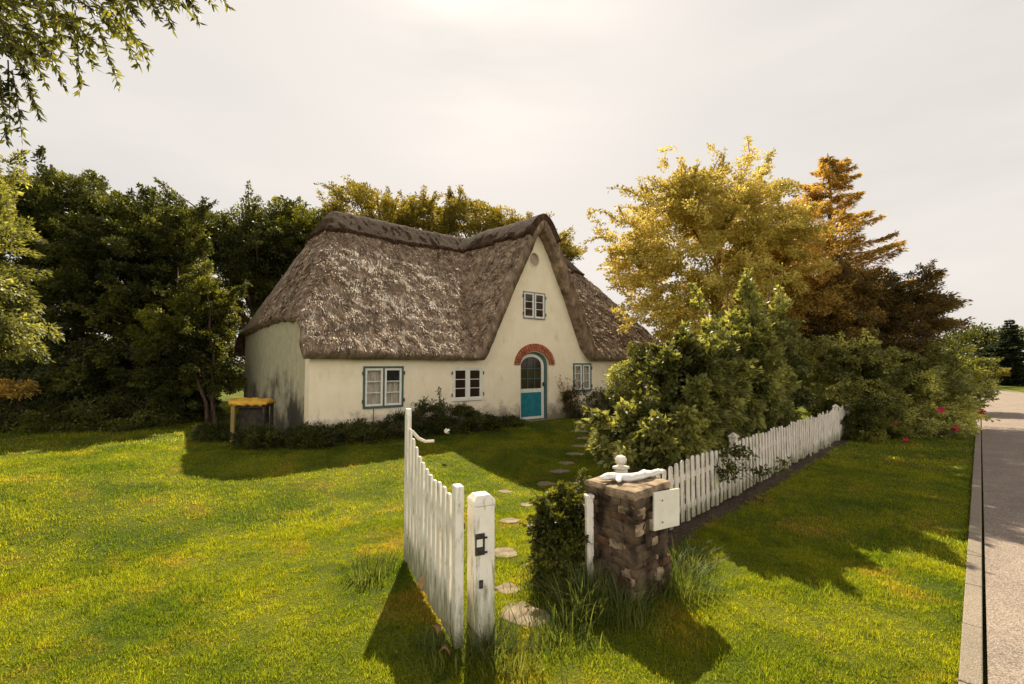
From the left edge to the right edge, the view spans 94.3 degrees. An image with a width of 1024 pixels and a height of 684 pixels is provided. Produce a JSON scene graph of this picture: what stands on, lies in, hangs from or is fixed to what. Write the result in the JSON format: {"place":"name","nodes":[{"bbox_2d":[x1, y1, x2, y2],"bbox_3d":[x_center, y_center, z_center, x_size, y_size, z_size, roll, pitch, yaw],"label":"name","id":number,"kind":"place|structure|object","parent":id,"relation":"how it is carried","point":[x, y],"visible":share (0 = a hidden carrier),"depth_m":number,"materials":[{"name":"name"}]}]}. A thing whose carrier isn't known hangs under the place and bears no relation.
{"place":"outdoors","nodes":[
{"label":"outdoors","id":0,"kind":"place"},
{"bbox_2d":[0,366,1023,683],"bbox_3d":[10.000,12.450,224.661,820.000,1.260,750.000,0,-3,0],"label":"ground","id":1,"kind":"structure","parent":0,"point":[378,504],"depth_m":5.13,"materials":[{"name":"green plant"}]},
{"bbox_2d":[0,378,41,413],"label":"orange bush","id":2,"kind":"object","parent":1,"relation":"on","point":[7,386],"visible":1,"depth_m":12.15,"materials":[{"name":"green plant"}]},
{"bbox_2d":[0,148,64,363],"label":"tree","id":3,"kind":"object","parent":1,"relation":"on","point":[17,328],"visible":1,"depth_m":9.84,"materials":[{"name":"green plant"}]},
{"bbox_2d":[0,329,113,372],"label":"distant tree","id":4,"kind":"object","parent":1,"relation":"on","point":[107,337],"depth_m":37.58,"materials":[{"name":"green plant"}]},
{"bbox_2d":[0,145,141,412],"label":"bushy tree","id":5,"kind":"object","parent":1,"relation":"on","point":[46,195],"visible":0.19,"depth_m":14.48,"materials":[{"name":"green plant"}]},
{"bbox_2d":[0,391,180,434],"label":"bush","id":6,"kind":"object","parent":1,"relation":"on","point":[34,417],"visible":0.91,"depth_m":12.65,"materials":[{"name":"green plant"}]},
{"bbox_2d":[0,0,235,147],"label":"willow tree","id":7,"kind":"object","parent":1,"relation":"on","point":[12,46],"visible":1,"depth_m":5.15,"materials":[{"name":"green plant"}]},
{"bbox_2d":[26,182,222,421],"bbox_3d":[-12.135,-1.210,15.802,5.394,8.146,6.255,0,-3,0],"label":"bushy tree","id":8,"kind":"object","parent":1,"relation":"on","point":[142,240],"visible":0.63,"depth_m":14.21,"materials":[{"name":"green plant"}]},
{"bbox_2d":[62,260,252,426],"bbox_3d":[-10.578,-0.012,14.609,4.480,5.461,4.179,0,-3,0],"label":"tree","id":9,"kind":"object","parent":1,"relation":"on","point":[178,327],"visible":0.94,"depth_m":13.99,"materials":[{"name":"green plant"}]},
{"bbox_2d":[188,420,237,442],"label":"bed plant","id":10,"kind":"object","parent":1,"relation":"on","point":[208,431],"visible":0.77,"depth_m":10.69,"materials":[{"name":"green plant"}]},
{"bbox_2d":[130,177,315,330],"bbox_3d":[-14.828,-2.637,25.125,10.122,11.364,8.537,0,-3,0],"label":"background tree","id":11,"kind":"object","parent":1,"relation":"on","point":[234,256],"visible":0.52,"depth_m":24.05,"materials":[{"name":"green plant"}]},
{"bbox_2d":[219,313,250,386],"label":"distant tree","id":12,"kind":"object","parent":1,"relation":"on","point":[242,358],"visible":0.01,"depth_m":38.48,"materials":[{"name":"green plant"}]},
{"bbox_2d":[228,397,275,441],"bbox_3d":[-5.925,1.764,10.849,0.780,1.006,0.684,0,-3,-8],"label":"wood shelter","id":13,"kind":"object","parent":1,"relation":"on","point":[253,410],"visible":0.81,"depth_m":10.69,"materials":[{"name":"yellow wood"}]},
{"bbox_2d":[219,421,288,450],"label":"bed plant","id":14,"kind":"object","parent":1,"relation":"on","point":[262,436],"visible":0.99,"depth_m":9.71,"materials":[{"name":"green plant"}]},
{"bbox_2d":[209,195,331,299],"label":"background tree","id":15,"kind":"object","parent":1,"relation":"on","point":[299,215],"visible":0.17,"depth_m":24.62,"materials":[{"name":"green plant"}]},
{"bbox_2d":[280,421,341,449],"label":"bed plant","id":16,"kind":"object","parent":1,"relation":"on","point":[309,436],"visible":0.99,"depth_m":9.85,"materials":[{"name":"green plant"}]},
{"bbox_2d":[325,417,385,446],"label":"bed plant","id":17,"kind":"object","parent":1,"relation":"on","point":[360,427],"visible":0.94,"depth_m":10.53,"materials":[{"name":"green plant"}]},
{"bbox_2d":[336,546,407,591],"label":"grass tuft","id":18,"kind":"object","parent":1,"relation":"on","point":[370,572],"visible":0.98,"depth_m":4.83,"materials":[{"name":"green plant"}]},
{"bbox_2d":[314,175,459,236],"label":"background tree","id":19,"kind":"object","parent":1,"relation":"on","point":[389,210],"visible":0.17,"depth_m":26.38,"materials":[{"name":"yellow plant"}]},
{"bbox_2d":[374,409,429,439],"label":"bed plant","id":20,"kind":"object","parent":1,"relation":"on","point":[398,418],"visible":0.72,"depth_m":11.27,"materials":[{"name":"green plant"}]},
{"bbox_2d":[418,576,423,590],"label":"dry leaf","id":21,"kind":"object","parent":1,"relation":"on","point":[421,583],"visible":0.77,"depth_m":4.39,"materials":[{"name":"brown plant"}]},
{"bbox_2d":[403,408,464,648],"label":"garden gate","id":22,"kind":"structure","parent":1,"relation":"on","point":[434,525],"depth_m":4.08,"materials":[{"name":"white paint"}]},
{"bbox_2d":[411,394,456,436],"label":"bed plant","id":23,"kind":"object","parent":1,"relation":"on","point":[422,408],"visible":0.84,"depth_m":11.72,"materials":[{"name":"green plant"}]},
{"bbox_2d":[396,620,476,683],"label":"grass tuft","id":24,"kind":"object","parent":1,"relation":"on","point":[433,652],"visible":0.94,"depth_m":3.49,"materials":[{"name":"green plant"}]},
{"bbox_2d":[432,624,440,635],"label":"dry leaf","id":25,"kind":"object","parent":1,"relation":"on","point":[437,627],"visible":0.89,"depth_m":3.73,"materials":[{"name":"brown plant"}]},
{"bbox_2d":[431,386,441,417],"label":"tall weed","id":26,"kind":"object","parent":1,"relation":"on","point":[439,391],"visible":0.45,"depth_m":12.19,"materials":[{"name":"green plant"}]},
{"bbox_2d":[439,645,449,655],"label":"dry leaf","id":27,"kind":"object","parent":1,"relation":"on","point":[445,647],"visible":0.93,"depth_m":3.44,"materials":[{"name":"brown plant"}]},
{"bbox_2d":[234,211,663,440],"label":"thatched cottage","id":28,"kind":"structure","parent":1,"relation":"on","point":[355,317],"depth_m":13.99,"materials":[{"name":"brown plant"}]},
{"bbox_2d":[362,366,404,408],"bbox_3d":[-3.182,1.108,11.727,1.104,1.020,0.152,2,-4,-39],"label":"window","id":29,"kind":"structure","parent":28,"relation":"in","point":[383,386],"depth_m":11.70,"materials":[{"name":"grey paint"}]},
{"bbox_2d":[452,367,483,400],"bbox_3d":[-1.253,1.164,13.279,1.074,0.940,0.140,2,-4,-39],"label":"window","id":30,"kind":"structure","parent":28,"relation":"in","point":[467,382],"depth_m":13.23,"materials":[{"name":"beige paint"}]},
{"bbox_2d":[520,354,543,419],"bbox_3d":[0.615,1.390,14.904,1.060,2.045,0.110,2,-4,-39],"label":"door","id":31,"kind":"structure","parent":28,"relation":"in","point":[532,366],"depth_m":14.94,"materials":[{"name":"teal paint"}]},
{"bbox_2d":[523,291,545,319],"bbox_3d":[0.683,-1.143,14.959,0.974,0.850,0.140,2,-4,-39],"label":"window","id":32,"kind":"structure","parent":28,"relation":"in","point":[533,302],"depth_m":14.91,"materials":[{"name":"grey paint"}]},
{"bbox_2d":[529,252,539,267],"bbox_3d":[0.682,-2.595,15.044,0.480,0.520,0.105,2,-4,-39],"label":"round window","id":33,"kind":"structure","parent":28,"relation":"in","point":[534,256],"depth_m":15.09,"materials":[{"name":"beige"}]},
{"bbox_2d":[573,363,591,390],"bbox_3d":[2.378,1.201,16.225,0.944,0.950,0.151,2,-4,-39],"label":"window","id":34,"kind":"structure","parent":28,"relation":"in","point":[584,375],"depth_m":16.23,"materials":[{"name":"grey paint"}]},
{"bbox_2d":[429,402,489,434],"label":"bed plant","id":35,"kind":"object","parent":1,"relation":"on","point":[467,412],"visible":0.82,"depth_m":12.02,"materials":[{"name":"green plant"}]},
{"bbox_2d":[467,491,494,646],"bbox_3d":[-0.238,1.761,3.704,0.178,1.140,0.211,1,-3,-24],"label":"gatepost","id":36,"kind":"object","parent":1,"relation":"on","point":[480,548],"visible":0.94,"depth_m":3.65,"materials":[{"name":"white paint"}]},
{"bbox_2d":[424,596,543,679],"bbox_3d":[-0.221,2.191,3.453,0.840,0.270,0.837,2,-3,-32],"label":"grass tuft","id":37,"kind":"object","parent":1,"relation":"on","point":[495,631],"visible":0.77,"depth_m":3.52,"materials":[{"name":"green plant"}]},
{"bbox_2d":[459,409,511,430],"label":"bed plant","id":38,"kind":"object","parent":1,"relation":"on","point":[495,422],"visible":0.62,"depth_m":12.57,"materials":[{"name":"green plant"}]},
{"bbox_2d":[410,185,587,263],"bbox_3d":[-0.809,-3.202,29.349,11.550,12.864,8.459,0,-3,0],"label":"background tree","id":39,"kind":"object","parent":1,"relation":"on","point":[480,215],"visible":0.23,"depth_m":27.25,"materials":[{"name":"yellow plant"}]},
{"bbox_2d":[494,548,517,558],"bbox_3d":[-0.077,2.448,5.446,0.285,0.074,0.304,0,-3,0],"label":"stepping stone","id":40,"kind":"object","parent":1,"relation":"on","point":[506,552],"visible":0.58,"depth_m":5.44,"materials":[{"name":"beige stone"}]},
{"bbox_2d":[498,490,513,493],"bbox_3d":[-0.114,2.567,8.059,0.260,0.074,0.202,-2,-3,34],"label":"stepping stone","id":41,"kind":"object","parent":1,"relation":"on","point":[504,491],"visible":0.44,"depth_m":8.04,"materials":[{"name":"beige stone"}]},
{"bbox_2d":[494,582,519,595],"bbox_3d":[-0.046,2.396,4.550,0.217,0.074,0.236,2,-3,-30],"label":"stepping stone","id":42,"kind":"object","parent":1,"relation":"on","point":[505,589],"visible":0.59,"depth_m":4.54,"materials":[{"name":"beige stone"}]},
{"bbox_2d":[455,607,563,683],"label":"grass tuft","id":43,"kind":"object","parent":1,"relation":"on","point":[514,647],"visible":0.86,"depth_m":3.41,"materials":[{"name":"green plant"}]},
{"bbox_2d":[498,518,521,523],"bbox_3d":[-0.033,2.487,6.532,0.269,0.074,0.234,-1,-3,26],"label":"stepping stone","id":44,"kind":"object","parent":1,"relation":"on","point":[512,520],"visible":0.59,"depth_m":6.52,"materials":[{"name":"beige stone"}]},
{"bbox_2d":[498,414,527,426],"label":"bed plant","id":45,"kind":"object","parent":1,"relation":"on","point":[512,420],"visible":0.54,"depth_m":13.39,"materials":[{"name":"green plant"}]},
{"bbox_2d":[499,601,550,628],"bbox_3d":[0.100,2.372,4.087,0.472,0.074,0.357,-2,-4,38],"label":"stepping stone","id":46,"kind":"object","parent":1,"relation":"on","point":[515,609],"visible":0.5,"depth_m":4.08,"materials":[{"name":"beige stone"}]},
{"bbox_2d":[520,503,532,506],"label":"stepping stone","id":47,"kind":"object","parent":1,"relation":"on","point":[524,504],"visible":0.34,"depth_m":7.26,"materials":[{"name":"beige stone"}]},
{"bbox_2d":[499,568,588,608],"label":"grass tuft","id":48,"kind":"object","parent":1,"relation":"on","point":[531,587],"visible":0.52,"depth_m":4.42,"materials":[{"name":"green plant"}]},
{"bbox_2d":[537,481,555,485],"bbox_3d":[0.588,2.584,8.569,0.354,0.074,0.290,2,-3,-34],"label":"stepping stone","id":49,"kind":"object","parent":1,"relation":"on","point":[542,483],"visible":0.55,"depth_m":8.55,"materials":[{"name":"grey stone"}]},
{"bbox_2d":[488,596,609,677],"bbox_3d":[0.300,2.250,3.725,1.010,0.181,0.989,0,-3,0],"label":"grass tuft","id":50,"kind":"object","parent":1,"relation":"on","point":[547,625],"visible":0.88,"depth_m":3.81,"materials":[{"name":"green plant"}]},
{"bbox_2d":[519,467,592,592],"bbox_3d":[0.603,1.901,4.933,0.902,1.098,1.400,-3,-4,44],"label":"shrub","id":51,"kind":"object","parent":1,"relation":"on","point":[557,531],"visible":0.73,"depth_m":4.65,"materials":[{"name":"green plant"}]},
{"bbox_2d":[549,469,569,472],"bbox_3d":[0.950,2.612,9.516,0.411,0.074,0.259,2,-3,-32],"label":"stepping stone","id":52,"kind":"object","parent":1,"relation":"on","point":[559,471],"visible":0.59,"depth_m":9.49,"materials":[{"name":"grey stone"}]},
{"bbox_2d":[559,461,574,464],"bbox_3d":[1.155,2.610,10.135,0.359,0.074,0.287,0,-3,0],"label":"stepping stone","id":53,"kind":"object","parent":1,"relation":"on","point":[567,462],"visible":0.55,"depth_m":10.14,"materials":[{"name":"grey stone"}]},
{"bbox_2d":[557,368,580,417],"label":"climbing rose","id":54,"kind":"object","parent":1,"relation":"on","point":[565,401],"visible":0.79,"depth_m":15.43,"materials":[{"name":"green plant"}]},
{"bbox_2d":[566,452,584,454],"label":"stepping stone","id":55,"kind":"object","parent":1,"relation":"on","point":[574,453],"visible":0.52,"depth_m":10.90,"materials":[{"name":"grey stone"}]},
{"bbox_2d":[512,555,654,644],"bbox_3d":[0.599,2.150,4.172,1.285,0.438,1.338,0,-3,0],"label":"grass tuft","id":56,"kind":"object","parent":1,"relation":"on","point":[575,593],"visible":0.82,"depth_m":4.13,"materials":[{"name":"green plant"}]},
{"bbox_2d":[560,383,616,418],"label":"dark bush","id":57,"kind":"object","parent":1,"relation":"on","point":[576,410],"visible":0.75,"depth_m":15.54,"materials":[{"name":"green plant"}]},
{"bbox_2d":[584,493,593,588],"bbox_3d":[0.745,1.938,4.572,0.085,0.930,0.075,1,-3,-12],"label":"gate stop post","id":58,"kind":"object","parent":1,"relation":"on","point":[589,522],"visible":0.8,"depth_m":4.55,"materials":[{"name":"white paint"}]},
{"bbox_2d":[600,385,631,413],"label":"wall plant","id":59,"kind":"object","parent":1,"relation":"on","point":[609,401],"depth_m":16.62,"materials":[{"name":"green plant"}]},
{"bbox_2d":[568,562,681,638],"bbox_3d":[0.959,2.176,4.062,1.021,0.371,0.974,3,-4,-42],"label":"grass tuft","id":60,"kind":"object","parent":1,"relation":"on","point":[628,611],"visible":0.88,"depth_m":4.00,"materials":[{"name":"green plant"}]},
{"bbox_2d":[601,338,652,406],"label":"pale shrub","id":61,"kind":"object","parent":1,"relation":"on","point":[632,365],"visible":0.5,"depth_m":12.79,"materials":[{"name":"green plant"}]},
{"bbox_2d":[585,473,671,607],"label":"stone pillar","id":62,"kind":"structure","parent":1,"relation":"on","point":[630,543],"depth_m":4.39,"materials":[{"name":"brown stone"}]},
{"bbox_2d":[599,469,663,481],"bbox_3d":[1.219,1.318,4.665,0.726,0.094,0.233,1,-3,-18],"label":"driftwood","id":63,"kind":"object","parent":62,"relation":"on","point":[631,477],"visible":1,"depth_m":4.61,"materials":[{"name":"white wood"}]},
{"bbox_2d":[653,488,679,530],"bbox_3d":[1.465,1.579,4.483,0.382,0.362,0.041,2,-3,-34],"label":"white plate","id":64,"kind":"object","parent":62,"relation":"attached to","point":[666,508],"visible":1,"depth_m":4.47,"materials":[{"name":"beige paint"}]},
{"bbox_2d":[573,320,763,479],"bbox_3d":[2.757,1.120,8.014,3.484,2.964,2.218,3,-4,-45],"label":"garden shrub","id":65,"kind":"object","parent":1,"relation":"on","point":[669,421],"visible":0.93,"depth_m":7.35,"materials":[{"name":"green plant"}]},
{"bbox_2d":[650,546,746,612],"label":"grass tuft","id":66,"kind":"object","parent":1,"relation":"on","point":[688,586],"visible":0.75,"depth_m":4.47,"materials":[{"name":"green plant"}]},
{"bbox_2d":[668,534,730,579],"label":"grass tuft","id":67,"kind":"object","parent":1,"relation":"on","point":[707,560],"visible":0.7,"depth_m":5.19,"materials":[{"name":"green plant"}]},
{"bbox_2d":[578,134,838,344],"bbox_3d":[7.064,-2.229,16.755,7.515,10.049,8.015,-1,-3,27],"label":"golden tree","id":68,"kind":"object","parent":1,"relation":"on","point":[714,215],"visible":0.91,"depth_m":15.24,"materials":[{"name":"yellow plant"}]},
{"bbox_2d":[687,267,818,467],"bbox_3d":[4.588,0.639,10.003,2.321,4.130,5.891,-3,-4,44],"label":"garden shrub","id":69,"kind":"object","parent":1,"relation":"on","point":[772,342],"visible":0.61,"depth_m":9.37,"materials":[{"name":"green plant"}]},
{"bbox_2d":[667,434,852,553],"bbox_3d":[6.039,2.623,10.123,0.615,0.031,13.350,-3,-4,44],"label":"soil strip","id":70,"kind":"object","parent":1,"relation":"on","point":[685,528],"visible":0.45,"depth_m":7.43,"materials":[{"name":"brown soil"}]},
{"bbox_2d":[612,404,852,530],"bbox_3d":[6.086,2.096,10.283,0.140,1.167,14.047,-3,-4,44],"label":"picket fence","id":71,"kind":"object","parent":70,"relation":"on","point":[814,435],"visible":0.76,"depth_m":8.15,"materials":[{"name":"white paint"}]},
{"bbox_2d":[714,439,812,501],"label":"creeper","id":72,"kind":"object","parent":71,"relation":"attached to","point":[738,452],"visible":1,"depth_m":7.22,"materials":[{"name":"green plant"}]},
{"bbox_2d":[708,194,886,337],"bbox_3d":[10.533,-1.546,18.098,6.315,8.963,5.787,0,-3,0],"label":"golden tree","id":73,"kind":"object","parent":1,"relation":"on","point":[819,305],"visible":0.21,"depth_m":16.70,"materials":[{"name":"orange plant"}]},
{"bbox_2d":[772,154,963,399],"bbox_3d":[14.084,-2.496,20.607,8.007,11.305,6.796,-1,-3,16],"label":"larch","id":74,"kind":"object","parent":1,"relation":"on","point":[826,172],"visible":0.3,"depth_m":19.81,"materials":[{"name":"orange plant"}]},
{"bbox_2d":[834,392,924,443],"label":"hedge end bush","id":75,"kind":"object","parent":1,"relation":"on","point":[873,418],"visible":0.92,"depth_m":13.41,"materials":[{"name":"green plant"}]},
{"bbox_2d":[793,253,976,383],"bbox_3d":[13.179,-0.081,17.426,6.728,6.323,6.038,0,-3,0],"label":"dark pine","id":76,"kind":"object","parent":1,"relation":"on","point":[917,312],"visible":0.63,"depth_m":15.94,"materials":[{"name":"brown plant"}]},
{"bbox_2d":[801,328,1002,439],"bbox_3d":[12.281,1.354,15.425,7.175,3.619,4.093,1,-3,-19],"label":"rose hedge","id":77,"kind":"object","parent":1,"relation":"on","point":[928,385],"visible":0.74,"depth_m":14.35,"materials":[{"name":"green plant"}]},
{"bbox_2d":[937,407,945,412],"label":"pink rose","id":78,"kind":"object","parent":77,"relation":"attached to","point":[940,410],"visible":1,"depth_m":14.01,"materials":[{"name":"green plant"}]},
{"bbox_2d":[951,425,958,431],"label":"pink rose","id":79,"kind":"object","parent":77,"relation":"attached to","point":[956,428],"visible":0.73,"depth_m":13.77,"materials":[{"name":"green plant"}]},
{"bbox_2d":[924,342,982,361],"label":"treeline","id":80,"kind":"object","parent":1,"relation":"on","point":[961,350],"visible":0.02,"depth_m":44.78,"materials":[{"name":"green plant"}]},
{"bbox_2d":[937,351,1005,395],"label":"roadside bush","id":81,"kind":"object","parent":1,"relation":"on","point":[982,368],"visible":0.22,"depth_m":21.24,"materials":[{"name":"green plant"}]},
{"bbox_2d":[927,321,1023,364],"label":"tree","id":82,"kind":"object","parent":1,"relation":"on","point":[981,338],"visible":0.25,"depth_m":56.74,"materials":[{"name":"green plant"}]},
{"bbox_2d":[958,389,1022,683],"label":"kerb","id":83,"kind":"structure","parent":1,"relation":"on","point":[971,663],"depth_m":4.39,"materials":[{"name":"concrete"}]},
{"bbox_2d":[977,344,1006,383],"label":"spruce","id":84,"kind":"object","parent":1,"relation":"on","point":[987,354],"visible":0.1,"depth_m":51.93,"materials":[{"name":"green plant"}]},
{"bbox_2d":[986,367,1011,385],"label":"bush","id":85,"kind":"object","parent":1,"relation":"on","point":[1001,373],"visible":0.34,"depth_m":45.42,"materials":[{"name":"green plant"}]},
{"bbox_2d":[987,319,1023,386],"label":"spruce","id":86,"kind":"object","parent":1,"relation":"on","point":[1014,358],"visible":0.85,"depth_m":48.61,"materials":[{"name":"green plant"}]},
{"bbox_2d":[0,0,1023,362],"label":"sky","id":87,"kind":"structure","parent":0,"point":[537,107],"materials":[{"name":"white"}]},
{"bbox_2d":[981,390,1023,683],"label":"road","id":88,"kind":"structure","parent":0,"point":[1003,463],"depth_m":5.98,"materials":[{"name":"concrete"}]}
]}

